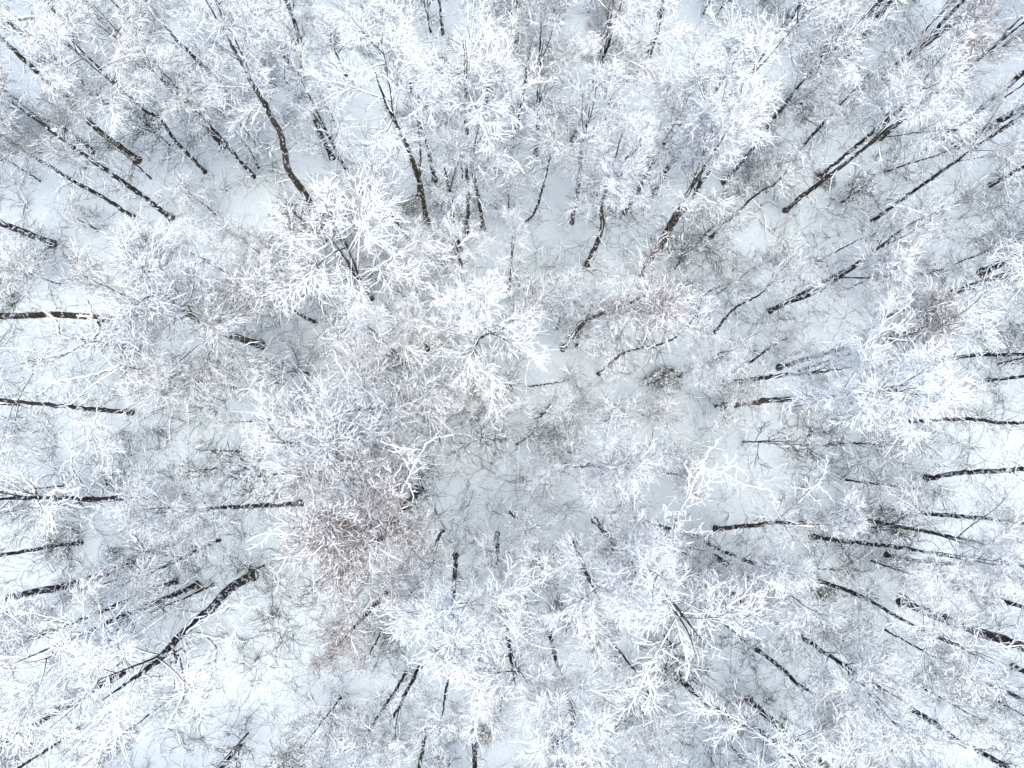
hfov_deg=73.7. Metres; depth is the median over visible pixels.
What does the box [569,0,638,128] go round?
forest tree
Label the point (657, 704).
sapling
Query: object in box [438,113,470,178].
sapling
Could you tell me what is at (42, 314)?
forest tree
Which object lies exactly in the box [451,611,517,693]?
sapling
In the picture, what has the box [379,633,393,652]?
evergreen bush
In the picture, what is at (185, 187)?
sapling
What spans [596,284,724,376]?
forest tree
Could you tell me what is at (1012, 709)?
sapling
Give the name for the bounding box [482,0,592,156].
forest tree
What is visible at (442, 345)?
sapling
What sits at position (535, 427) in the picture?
sapling
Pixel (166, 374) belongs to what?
forest tree
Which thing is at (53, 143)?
sapling
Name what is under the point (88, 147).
forest tree
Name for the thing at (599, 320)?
forest tree
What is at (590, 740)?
forest tree
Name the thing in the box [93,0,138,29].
sapling
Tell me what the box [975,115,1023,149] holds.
forest tree
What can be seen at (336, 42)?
sapling
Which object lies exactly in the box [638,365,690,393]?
evergreen bush
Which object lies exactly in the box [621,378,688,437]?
sapling
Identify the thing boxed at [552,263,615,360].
forest tree
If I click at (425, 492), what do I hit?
sapling
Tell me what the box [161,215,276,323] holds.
forest tree
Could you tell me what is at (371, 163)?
forest tree
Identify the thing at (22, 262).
sapling
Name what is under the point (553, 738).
forest tree
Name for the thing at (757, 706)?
forest tree
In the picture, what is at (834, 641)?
sapling
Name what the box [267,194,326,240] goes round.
sapling
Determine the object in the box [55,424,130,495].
sapling
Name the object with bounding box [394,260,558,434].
forest tree
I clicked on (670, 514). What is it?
forest tree
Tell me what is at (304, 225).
sapling
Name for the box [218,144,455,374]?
forest tree
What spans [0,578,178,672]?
forest tree
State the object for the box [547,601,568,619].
evergreen bush
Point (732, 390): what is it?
sapling
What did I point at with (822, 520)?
forest tree
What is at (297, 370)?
sapling
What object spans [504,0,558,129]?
forest tree
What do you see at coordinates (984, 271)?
forest tree
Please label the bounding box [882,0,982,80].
forest tree
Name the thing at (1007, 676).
sapling
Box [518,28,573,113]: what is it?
sapling
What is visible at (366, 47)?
forest tree
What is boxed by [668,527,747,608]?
sapling
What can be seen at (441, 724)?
forest tree
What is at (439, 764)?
sapling
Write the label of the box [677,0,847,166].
forest tree
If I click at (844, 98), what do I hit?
forest tree
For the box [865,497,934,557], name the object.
sapling
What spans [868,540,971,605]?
sapling
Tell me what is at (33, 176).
sapling
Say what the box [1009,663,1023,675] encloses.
forest tree
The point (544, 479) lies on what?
forest tree
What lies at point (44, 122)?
forest tree
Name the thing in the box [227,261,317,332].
forest tree
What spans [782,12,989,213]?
forest tree
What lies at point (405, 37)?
forest tree
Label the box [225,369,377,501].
forest tree
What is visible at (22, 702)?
forest tree
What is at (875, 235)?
sapling
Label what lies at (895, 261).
forest tree
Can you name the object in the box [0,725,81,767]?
forest tree
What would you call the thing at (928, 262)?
sapling
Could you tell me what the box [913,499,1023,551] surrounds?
forest tree
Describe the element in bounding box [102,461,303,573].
forest tree
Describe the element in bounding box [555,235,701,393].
forest tree
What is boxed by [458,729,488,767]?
forest tree
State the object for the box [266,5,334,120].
sapling
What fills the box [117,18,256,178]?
forest tree
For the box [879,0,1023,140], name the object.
forest tree
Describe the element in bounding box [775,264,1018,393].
forest tree
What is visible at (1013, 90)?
sapling
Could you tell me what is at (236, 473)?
sapling
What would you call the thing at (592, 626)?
forest tree
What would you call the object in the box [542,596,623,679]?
sapling
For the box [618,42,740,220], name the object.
forest tree
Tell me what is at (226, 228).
sapling
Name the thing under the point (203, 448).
sapling
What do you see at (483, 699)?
forest tree
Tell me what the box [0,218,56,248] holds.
forest tree
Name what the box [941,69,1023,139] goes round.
forest tree
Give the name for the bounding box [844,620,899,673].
sapling
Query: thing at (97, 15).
forest tree
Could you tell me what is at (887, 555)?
forest tree
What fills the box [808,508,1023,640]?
forest tree
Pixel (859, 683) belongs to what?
forest tree
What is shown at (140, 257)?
forest tree
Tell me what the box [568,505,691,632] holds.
forest tree
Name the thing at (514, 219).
forest tree
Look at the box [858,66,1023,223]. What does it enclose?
forest tree
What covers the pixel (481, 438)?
sapling
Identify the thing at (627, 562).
sapling
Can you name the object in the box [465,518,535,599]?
forest tree
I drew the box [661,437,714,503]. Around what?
sapling
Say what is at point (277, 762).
sapling
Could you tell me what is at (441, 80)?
forest tree
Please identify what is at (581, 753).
forest tree
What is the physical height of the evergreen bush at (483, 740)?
1.236 m
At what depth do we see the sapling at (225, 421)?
30.19 m
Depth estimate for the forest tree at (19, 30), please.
31.73 m
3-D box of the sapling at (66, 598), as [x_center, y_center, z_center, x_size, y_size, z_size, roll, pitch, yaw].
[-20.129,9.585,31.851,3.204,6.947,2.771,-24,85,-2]
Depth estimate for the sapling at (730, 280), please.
30.82 m
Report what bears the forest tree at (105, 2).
on the ground
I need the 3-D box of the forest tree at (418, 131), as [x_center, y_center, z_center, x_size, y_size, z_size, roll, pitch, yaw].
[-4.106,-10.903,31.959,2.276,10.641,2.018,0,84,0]
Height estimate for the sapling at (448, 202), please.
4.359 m
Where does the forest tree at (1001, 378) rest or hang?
on the ground
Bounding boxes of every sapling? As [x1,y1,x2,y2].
[0,131,41,181]
[0,237,60,293]
[0,404,27,417]
[0,467,67,519]
[0,731,32,763]
[4,4,109,105]
[15,557,124,619]
[31,130,71,160]
[37,601,133,677]
[40,650,140,723]
[48,680,178,767]
[54,237,149,332]
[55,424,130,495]
[59,394,126,487]
[62,197,101,234]
[77,744,118,767]
[90,131,151,179]
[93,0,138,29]
[102,533,203,585]
[110,357,205,416]
[114,98,170,154]
[120,629,198,699]
[130,583,222,626]
[132,261,210,329]
[159,171,218,228]
[175,452,223,494]
[191,437,241,463]
[204,724,265,767]
[205,437,290,502]
[206,67,279,158]
[207,403,275,435]
[210,89,263,168]
[211,211,287,288]
[222,549,274,592]
[232,435,332,508]
[248,332,315,391]
[261,695,347,767]
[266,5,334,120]
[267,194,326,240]
[276,189,351,253]
[291,562,341,610]
[309,6,353,76]
[309,529,371,597]
[335,605,384,665]
[343,339,430,392]
[348,627,385,676]
[353,247,388,282]
[368,362,432,430]
[381,451,440,514]
[385,588,422,630]
[388,575,433,615]
[406,0,448,38]
[416,173,465,216]
[423,243,451,276]
[427,57,486,130]
[427,745,460,767]
[430,331,461,360]
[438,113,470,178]
[449,413,516,464]
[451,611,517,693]
[478,697,515,747]
[484,162,530,225]
[495,0,528,21]
[495,367,524,405]
[507,259,565,318]
[509,415,545,453]
[515,591,534,649]
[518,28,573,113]
[518,700,594,767]
[523,281,596,357]
[523,535,579,601]
[525,364,582,393]
[538,420,597,473]
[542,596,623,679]
[563,589,610,647]
[574,386,641,433]
[595,33,651,120]
[600,111,665,191]
[606,548,643,580]
[607,644,681,736]
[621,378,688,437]
[654,625,719,697]
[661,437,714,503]
[663,529,722,567]
[667,227,705,276]
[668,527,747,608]
[685,170,757,250]
[694,267,743,317]
[703,0,741,19]
[703,359,774,438]
[713,229,788,304]
[713,619,767,677]
[719,542,803,620]
[722,736,780,767]
[739,417,851,476]
[741,72,810,165]
[750,130,831,203]
[776,557,879,581]
[777,582,880,673]
[788,384,837,424]
[794,59,852,105]
[811,0,879,64]
[815,219,886,262]
[835,403,950,490]
[838,161,884,215]
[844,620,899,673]
[845,468,932,509]
[847,223,951,306]
[852,703,938,767]
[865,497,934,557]
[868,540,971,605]
[872,55,939,124]
[884,122,985,172]
[884,604,1003,710]
[893,176,987,252]
[912,368,992,427]
[917,0,968,32]
[923,673,1022,759]
[929,204,1023,281]
[973,660,1023,742]
[997,350,1023,371]
[998,83,1023,97]
[998,701,1023,724]
[1007,17,1022,33]
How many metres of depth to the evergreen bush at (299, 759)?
33.67 m
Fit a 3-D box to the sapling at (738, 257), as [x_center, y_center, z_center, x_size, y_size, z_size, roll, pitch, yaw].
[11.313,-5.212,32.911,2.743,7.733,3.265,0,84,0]
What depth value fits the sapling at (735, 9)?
36.69 m
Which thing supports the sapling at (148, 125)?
on the ground
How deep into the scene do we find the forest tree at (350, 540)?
22.58 m
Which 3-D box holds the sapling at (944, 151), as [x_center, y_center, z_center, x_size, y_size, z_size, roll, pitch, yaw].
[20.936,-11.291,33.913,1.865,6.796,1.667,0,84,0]
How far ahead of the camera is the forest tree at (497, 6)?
29.30 m
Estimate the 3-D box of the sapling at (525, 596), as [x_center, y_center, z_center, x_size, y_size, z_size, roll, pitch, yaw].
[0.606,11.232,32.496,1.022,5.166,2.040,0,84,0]
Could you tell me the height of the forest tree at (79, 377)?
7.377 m
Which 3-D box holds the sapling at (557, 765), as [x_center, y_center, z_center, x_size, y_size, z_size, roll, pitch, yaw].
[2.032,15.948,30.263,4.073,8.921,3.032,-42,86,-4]
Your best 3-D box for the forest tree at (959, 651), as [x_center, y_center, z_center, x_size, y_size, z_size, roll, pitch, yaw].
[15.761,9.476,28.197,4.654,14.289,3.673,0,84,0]
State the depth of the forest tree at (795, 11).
36.91 m
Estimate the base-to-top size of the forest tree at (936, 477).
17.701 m
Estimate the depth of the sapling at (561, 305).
31.39 m
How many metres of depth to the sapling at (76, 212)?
35.17 m
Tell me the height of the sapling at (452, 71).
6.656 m
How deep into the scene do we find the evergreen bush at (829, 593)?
34.56 m
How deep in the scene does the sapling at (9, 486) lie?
31.36 m
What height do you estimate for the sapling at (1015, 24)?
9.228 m
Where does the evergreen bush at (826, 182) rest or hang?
on the ground
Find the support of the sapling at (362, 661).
on the ground
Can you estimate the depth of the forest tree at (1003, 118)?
34.16 m
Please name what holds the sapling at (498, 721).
on the ground
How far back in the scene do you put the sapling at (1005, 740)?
30.86 m
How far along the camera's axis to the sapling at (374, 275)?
34.37 m
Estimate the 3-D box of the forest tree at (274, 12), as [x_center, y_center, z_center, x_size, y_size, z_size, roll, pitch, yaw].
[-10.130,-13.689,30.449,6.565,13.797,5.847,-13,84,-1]
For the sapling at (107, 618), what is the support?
on the ground
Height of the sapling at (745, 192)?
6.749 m
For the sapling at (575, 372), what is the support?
on the ground
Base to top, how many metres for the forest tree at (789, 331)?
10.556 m
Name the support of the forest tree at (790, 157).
on the ground
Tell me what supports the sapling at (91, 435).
on the ground
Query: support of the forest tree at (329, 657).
on the ground
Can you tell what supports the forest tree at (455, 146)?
on the ground
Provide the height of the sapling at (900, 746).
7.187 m
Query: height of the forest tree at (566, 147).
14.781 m
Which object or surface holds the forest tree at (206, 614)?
on the ground
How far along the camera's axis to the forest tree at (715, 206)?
24.01 m
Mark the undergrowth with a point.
(452, 530)
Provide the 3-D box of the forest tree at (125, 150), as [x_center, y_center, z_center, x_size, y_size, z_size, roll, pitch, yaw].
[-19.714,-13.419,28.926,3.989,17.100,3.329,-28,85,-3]
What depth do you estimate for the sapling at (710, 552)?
30.08 m
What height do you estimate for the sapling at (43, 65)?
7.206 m
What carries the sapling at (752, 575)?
on the ground
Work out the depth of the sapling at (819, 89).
35.54 m
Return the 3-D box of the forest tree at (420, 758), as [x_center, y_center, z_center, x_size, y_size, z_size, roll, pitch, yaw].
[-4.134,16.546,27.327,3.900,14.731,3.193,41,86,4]
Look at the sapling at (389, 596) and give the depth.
32.74 m
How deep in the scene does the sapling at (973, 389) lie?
32.85 m
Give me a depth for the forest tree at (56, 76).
26.75 m
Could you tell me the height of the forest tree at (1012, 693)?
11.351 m
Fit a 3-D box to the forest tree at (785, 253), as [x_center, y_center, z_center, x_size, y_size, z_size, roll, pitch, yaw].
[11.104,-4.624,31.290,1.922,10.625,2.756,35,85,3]
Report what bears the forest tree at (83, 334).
on the ground
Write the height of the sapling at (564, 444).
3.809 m
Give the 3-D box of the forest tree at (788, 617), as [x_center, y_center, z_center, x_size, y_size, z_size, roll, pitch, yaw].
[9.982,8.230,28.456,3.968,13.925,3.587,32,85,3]
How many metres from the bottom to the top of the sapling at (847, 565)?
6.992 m
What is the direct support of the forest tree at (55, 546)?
on the ground
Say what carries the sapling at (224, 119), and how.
on the ground
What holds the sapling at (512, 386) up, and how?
on the ground
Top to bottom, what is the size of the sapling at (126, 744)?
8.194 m
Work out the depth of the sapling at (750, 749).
31.42 m
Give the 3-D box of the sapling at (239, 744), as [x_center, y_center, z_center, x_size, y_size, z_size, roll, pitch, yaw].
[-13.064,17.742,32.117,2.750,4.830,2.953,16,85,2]
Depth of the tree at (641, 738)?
31.27 m
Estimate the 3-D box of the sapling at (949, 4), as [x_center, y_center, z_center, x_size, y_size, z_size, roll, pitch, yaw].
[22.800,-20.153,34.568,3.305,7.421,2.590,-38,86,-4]
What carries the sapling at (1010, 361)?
on the ground
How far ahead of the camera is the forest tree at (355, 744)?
26.00 m
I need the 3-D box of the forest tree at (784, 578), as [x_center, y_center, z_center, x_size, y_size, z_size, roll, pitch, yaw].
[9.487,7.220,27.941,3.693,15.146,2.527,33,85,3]
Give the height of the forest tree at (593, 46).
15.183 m
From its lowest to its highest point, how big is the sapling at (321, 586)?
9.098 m
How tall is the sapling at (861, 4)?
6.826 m
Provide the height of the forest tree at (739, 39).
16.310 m
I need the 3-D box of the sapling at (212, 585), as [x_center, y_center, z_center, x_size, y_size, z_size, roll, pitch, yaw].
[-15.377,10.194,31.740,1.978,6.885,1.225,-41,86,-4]
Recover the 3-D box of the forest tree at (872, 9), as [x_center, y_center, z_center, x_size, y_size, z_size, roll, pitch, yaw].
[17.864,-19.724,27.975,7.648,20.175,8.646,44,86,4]
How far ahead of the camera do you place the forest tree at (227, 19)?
31.77 m
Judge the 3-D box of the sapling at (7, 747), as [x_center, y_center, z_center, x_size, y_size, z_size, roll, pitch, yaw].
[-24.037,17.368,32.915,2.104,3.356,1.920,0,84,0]
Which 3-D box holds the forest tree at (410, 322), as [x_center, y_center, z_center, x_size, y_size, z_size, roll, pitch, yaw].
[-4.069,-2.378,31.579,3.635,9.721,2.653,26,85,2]
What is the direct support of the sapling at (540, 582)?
on the ground
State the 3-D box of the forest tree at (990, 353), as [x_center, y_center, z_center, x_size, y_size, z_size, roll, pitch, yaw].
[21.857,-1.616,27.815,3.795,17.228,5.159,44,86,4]
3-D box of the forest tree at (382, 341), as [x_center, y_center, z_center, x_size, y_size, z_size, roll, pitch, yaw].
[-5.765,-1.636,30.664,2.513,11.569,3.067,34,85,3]
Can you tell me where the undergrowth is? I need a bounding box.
[0,0,1023,767]
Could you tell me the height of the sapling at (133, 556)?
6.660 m
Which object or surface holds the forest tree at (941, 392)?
on the ground
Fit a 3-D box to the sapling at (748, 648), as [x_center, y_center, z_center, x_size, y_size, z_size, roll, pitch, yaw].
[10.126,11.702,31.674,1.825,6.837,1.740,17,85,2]
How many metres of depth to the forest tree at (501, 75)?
23.49 m
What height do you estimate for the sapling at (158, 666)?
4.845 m
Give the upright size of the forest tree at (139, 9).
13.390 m
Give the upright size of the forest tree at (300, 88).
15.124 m
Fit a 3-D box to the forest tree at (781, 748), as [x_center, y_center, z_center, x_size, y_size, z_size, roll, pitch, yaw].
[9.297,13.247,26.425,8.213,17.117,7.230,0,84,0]
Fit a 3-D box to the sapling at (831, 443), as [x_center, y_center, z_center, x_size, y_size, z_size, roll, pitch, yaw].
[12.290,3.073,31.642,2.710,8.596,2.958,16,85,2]
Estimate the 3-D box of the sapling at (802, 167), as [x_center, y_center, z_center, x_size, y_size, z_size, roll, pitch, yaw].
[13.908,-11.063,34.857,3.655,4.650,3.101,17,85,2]
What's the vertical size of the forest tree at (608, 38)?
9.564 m
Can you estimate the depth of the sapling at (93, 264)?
31.94 m
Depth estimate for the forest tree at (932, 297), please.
23.25 m
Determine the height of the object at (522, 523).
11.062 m
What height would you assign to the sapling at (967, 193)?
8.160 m
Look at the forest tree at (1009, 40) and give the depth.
36.85 m
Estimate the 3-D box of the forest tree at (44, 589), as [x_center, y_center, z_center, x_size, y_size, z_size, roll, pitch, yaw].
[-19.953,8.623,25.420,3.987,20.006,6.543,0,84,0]
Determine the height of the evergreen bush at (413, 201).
1.168 m
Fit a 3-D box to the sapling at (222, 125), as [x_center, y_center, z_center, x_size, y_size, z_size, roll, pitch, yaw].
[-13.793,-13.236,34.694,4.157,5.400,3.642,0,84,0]
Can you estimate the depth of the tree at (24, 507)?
30.75 m
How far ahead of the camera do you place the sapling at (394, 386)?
29.66 m
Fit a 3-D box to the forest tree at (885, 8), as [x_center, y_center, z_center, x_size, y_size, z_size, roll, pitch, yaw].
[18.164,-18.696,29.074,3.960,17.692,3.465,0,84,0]
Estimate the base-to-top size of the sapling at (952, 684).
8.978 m
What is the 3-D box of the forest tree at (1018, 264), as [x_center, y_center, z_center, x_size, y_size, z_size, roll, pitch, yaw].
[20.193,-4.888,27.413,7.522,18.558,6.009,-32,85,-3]
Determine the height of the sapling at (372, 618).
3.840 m
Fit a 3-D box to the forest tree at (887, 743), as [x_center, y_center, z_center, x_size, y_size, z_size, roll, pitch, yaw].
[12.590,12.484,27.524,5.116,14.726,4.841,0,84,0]
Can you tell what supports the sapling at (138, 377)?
on the ground
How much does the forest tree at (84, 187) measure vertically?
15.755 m
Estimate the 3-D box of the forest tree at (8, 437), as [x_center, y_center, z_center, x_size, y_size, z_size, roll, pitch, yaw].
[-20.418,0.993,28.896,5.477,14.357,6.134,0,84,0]
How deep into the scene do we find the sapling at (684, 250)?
34.52 m
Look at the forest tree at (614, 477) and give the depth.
23.25 m
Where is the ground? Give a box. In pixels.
[0,0,1023,767]
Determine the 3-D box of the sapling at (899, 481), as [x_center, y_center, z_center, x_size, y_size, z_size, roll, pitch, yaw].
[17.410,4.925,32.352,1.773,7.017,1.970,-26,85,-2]
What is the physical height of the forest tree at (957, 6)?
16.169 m
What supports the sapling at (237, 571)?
on the ground
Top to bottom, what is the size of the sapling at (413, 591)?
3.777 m
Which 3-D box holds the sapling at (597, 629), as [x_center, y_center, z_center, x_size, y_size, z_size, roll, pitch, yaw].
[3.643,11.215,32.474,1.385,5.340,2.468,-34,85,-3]
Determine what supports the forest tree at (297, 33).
on the ground
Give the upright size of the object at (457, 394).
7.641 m
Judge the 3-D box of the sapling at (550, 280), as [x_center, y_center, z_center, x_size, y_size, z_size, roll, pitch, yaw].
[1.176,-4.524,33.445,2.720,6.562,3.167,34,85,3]
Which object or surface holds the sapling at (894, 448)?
on the ground
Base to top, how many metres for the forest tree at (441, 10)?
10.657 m
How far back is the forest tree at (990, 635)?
29.33 m
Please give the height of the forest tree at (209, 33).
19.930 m
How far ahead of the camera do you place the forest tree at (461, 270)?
28.65 m
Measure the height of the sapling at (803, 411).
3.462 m
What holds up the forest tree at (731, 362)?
on the ground
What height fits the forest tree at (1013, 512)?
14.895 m
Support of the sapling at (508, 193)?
on the ground
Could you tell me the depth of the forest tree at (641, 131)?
24.59 m
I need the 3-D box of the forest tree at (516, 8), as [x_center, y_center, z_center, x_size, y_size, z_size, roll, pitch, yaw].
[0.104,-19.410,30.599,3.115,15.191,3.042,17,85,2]
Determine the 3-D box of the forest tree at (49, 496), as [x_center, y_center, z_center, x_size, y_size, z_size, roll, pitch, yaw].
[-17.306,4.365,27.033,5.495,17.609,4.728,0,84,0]
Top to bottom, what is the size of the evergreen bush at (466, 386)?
1.699 m
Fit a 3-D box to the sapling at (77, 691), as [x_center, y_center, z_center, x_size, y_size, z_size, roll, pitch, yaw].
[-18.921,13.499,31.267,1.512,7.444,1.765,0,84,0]
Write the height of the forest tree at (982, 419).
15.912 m
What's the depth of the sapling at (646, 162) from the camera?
32.47 m
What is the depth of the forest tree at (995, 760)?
26.82 m
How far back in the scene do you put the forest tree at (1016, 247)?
25.49 m
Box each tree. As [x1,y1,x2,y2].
[0,0,108,107]
[0,0,141,163]
[0,0,206,174]
[0,50,174,224]
[0,84,135,230]
[0,99,104,158]
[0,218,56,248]
[0,291,146,371]
[0,297,114,340]
[0,333,134,477]
[0,350,145,424]
[0,444,189,552]
[0,476,90,555]
[0,533,84,565]
[0,555,203,760]
[0,558,134,600]
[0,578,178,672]
[0,664,133,762]
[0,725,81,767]
[14,566,266,767]
[20,0,236,149]
[34,0,80,37]
[54,0,235,101]
[60,0,173,83]
[66,200,307,437]
[80,530,220,625]
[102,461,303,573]
[113,342,257,418]
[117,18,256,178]
[122,0,278,88]
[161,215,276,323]
[163,0,326,231]
[189,0,349,153]
[202,742,248,767]
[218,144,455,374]
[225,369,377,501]
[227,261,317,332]
[230,0,335,160]
[231,18,377,214]
[234,382,455,676]
[251,309,470,510]
[295,586,389,683]
[298,0,437,225]
[326,670,409,767]
[335,0,472,182]
[337,646,430,767]
[338,142,411,243]
[344,296,419,368]
[361,541,561,694]
[388,286,462,365]
[394,0,558,233]
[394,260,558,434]
[396,86,437,196]
[399,14,523,230]
[403,656,479,764]
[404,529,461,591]
[407,713,439,767]
[411,120,475,252]
[422,209,498,310]
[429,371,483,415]
[432,0,448,35]
[437,574,598,756]
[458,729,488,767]
[461,0,523,110]
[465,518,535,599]
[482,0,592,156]
[492,205,531,298]
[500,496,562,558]
[503,457,571,511]
[503,631,674,767]
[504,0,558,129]
[508,518,665,674]
[509,0,534,53]
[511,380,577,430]
[517,53,646,231]
[524,91,574,223]
[542,0,699,144]
[542,711,567,767]
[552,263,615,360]
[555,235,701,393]
[560,397,685,534]
[560,724,598,767]
[564,107,675,267]
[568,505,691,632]
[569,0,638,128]
[573,282,627,348]
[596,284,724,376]
[598,15,618,62]
[599,507,794,736]
[602,699,692,767]
[611,7,790,195]
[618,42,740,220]
[624,44,777,276]
[630,437,780,549]
[641,38,795,252]
[643,0,668,64]
[664,650,920,767]
[676,330,754,395]
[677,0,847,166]
[677,523,828,618]
[698,540,851,646]
[708,141,809,239]
[708,229,810,333]
[712,449,877,555]
[721,0,908,185]
[721,279,990,464]
[722,316,815,378]
[723,337,882,396]
[730,592,944,760]
[742,695,972,767]
[755,647,996,767]
[767,217,927,324]
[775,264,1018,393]
[779,186,961,310]
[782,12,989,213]
[784,0,814,28]
[784,42,900,166]
[797,269,973,372]
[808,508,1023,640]
[813,560,1023,708]
[815,0,1009,184]
[833,0,899,63]
[840,0,923,62]
[852,467,1023,612]
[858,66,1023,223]
[861,673,1023,767]
[878,539,1023,592]
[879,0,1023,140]
[881,177,1023,318]
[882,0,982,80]
[888,0,994,80]
[895,593,1023,651]
[908,400,1023,491]
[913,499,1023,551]
[920,345,1023,383]
[923,458,1023,497]
[940,101,1023,152]
[940,216,1023,301]
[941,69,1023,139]
[971,678,1023,701]
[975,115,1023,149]
[976,246,1023,277]
[984,366,1023,384]
[987,165,1023,204]
[989,20,1023,57]
[999,593,1023,613]
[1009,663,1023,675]
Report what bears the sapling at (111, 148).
on the ground
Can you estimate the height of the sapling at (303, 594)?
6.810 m
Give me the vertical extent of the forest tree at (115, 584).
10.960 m
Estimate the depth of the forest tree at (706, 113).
21.73 m
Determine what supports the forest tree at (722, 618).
on the ground
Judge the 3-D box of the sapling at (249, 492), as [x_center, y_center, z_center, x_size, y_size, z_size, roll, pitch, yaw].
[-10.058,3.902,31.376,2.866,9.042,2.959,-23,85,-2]
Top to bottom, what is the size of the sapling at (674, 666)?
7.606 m
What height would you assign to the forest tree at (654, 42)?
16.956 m
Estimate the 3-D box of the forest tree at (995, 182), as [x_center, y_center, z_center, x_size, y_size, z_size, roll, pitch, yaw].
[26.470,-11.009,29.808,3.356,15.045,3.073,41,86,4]
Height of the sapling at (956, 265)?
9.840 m
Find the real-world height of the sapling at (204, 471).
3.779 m
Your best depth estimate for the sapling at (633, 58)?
32.93 m
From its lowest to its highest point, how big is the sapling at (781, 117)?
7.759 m
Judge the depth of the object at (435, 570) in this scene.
26.85 m
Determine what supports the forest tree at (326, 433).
on the ground
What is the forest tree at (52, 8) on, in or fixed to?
on the ground
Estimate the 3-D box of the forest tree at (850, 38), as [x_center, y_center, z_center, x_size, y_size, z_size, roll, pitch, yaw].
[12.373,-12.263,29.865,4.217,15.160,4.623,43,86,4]
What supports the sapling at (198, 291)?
on the ground
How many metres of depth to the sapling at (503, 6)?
36.68 m
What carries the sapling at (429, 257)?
on the ground
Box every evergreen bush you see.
[282,744,305,767]
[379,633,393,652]
[403,194,420,217]
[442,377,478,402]
[467,725,493,749]
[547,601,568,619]
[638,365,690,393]
[811,168,838,192]
[811,583,839,606]
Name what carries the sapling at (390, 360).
on the ground
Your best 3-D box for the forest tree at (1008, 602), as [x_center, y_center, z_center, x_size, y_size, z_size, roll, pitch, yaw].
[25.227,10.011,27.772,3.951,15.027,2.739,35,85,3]
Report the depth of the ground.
36.08 m
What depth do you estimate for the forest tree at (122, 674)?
29.68 m
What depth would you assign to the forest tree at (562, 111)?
28.73 m
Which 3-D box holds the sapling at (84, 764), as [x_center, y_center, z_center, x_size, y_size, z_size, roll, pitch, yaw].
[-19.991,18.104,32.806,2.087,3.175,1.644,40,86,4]
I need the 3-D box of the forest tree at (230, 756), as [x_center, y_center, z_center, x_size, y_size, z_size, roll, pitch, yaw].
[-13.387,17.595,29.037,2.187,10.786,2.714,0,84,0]
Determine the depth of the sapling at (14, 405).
35.38 m
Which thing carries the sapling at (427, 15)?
on the ground
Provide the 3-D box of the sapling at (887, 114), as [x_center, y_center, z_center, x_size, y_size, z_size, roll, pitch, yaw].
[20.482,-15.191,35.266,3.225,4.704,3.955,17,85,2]
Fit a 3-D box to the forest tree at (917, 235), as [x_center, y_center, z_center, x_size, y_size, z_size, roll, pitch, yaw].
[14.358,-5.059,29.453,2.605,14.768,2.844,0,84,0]
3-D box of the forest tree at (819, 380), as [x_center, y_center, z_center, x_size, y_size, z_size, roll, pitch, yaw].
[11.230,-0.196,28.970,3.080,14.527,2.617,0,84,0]
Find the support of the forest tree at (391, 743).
on the ground
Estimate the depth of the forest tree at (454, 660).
20.95 m
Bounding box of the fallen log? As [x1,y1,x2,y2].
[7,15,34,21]
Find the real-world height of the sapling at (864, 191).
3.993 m
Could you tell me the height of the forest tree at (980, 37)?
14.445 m
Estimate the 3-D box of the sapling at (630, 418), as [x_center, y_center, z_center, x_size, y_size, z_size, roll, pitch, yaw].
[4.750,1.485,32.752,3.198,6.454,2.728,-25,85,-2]

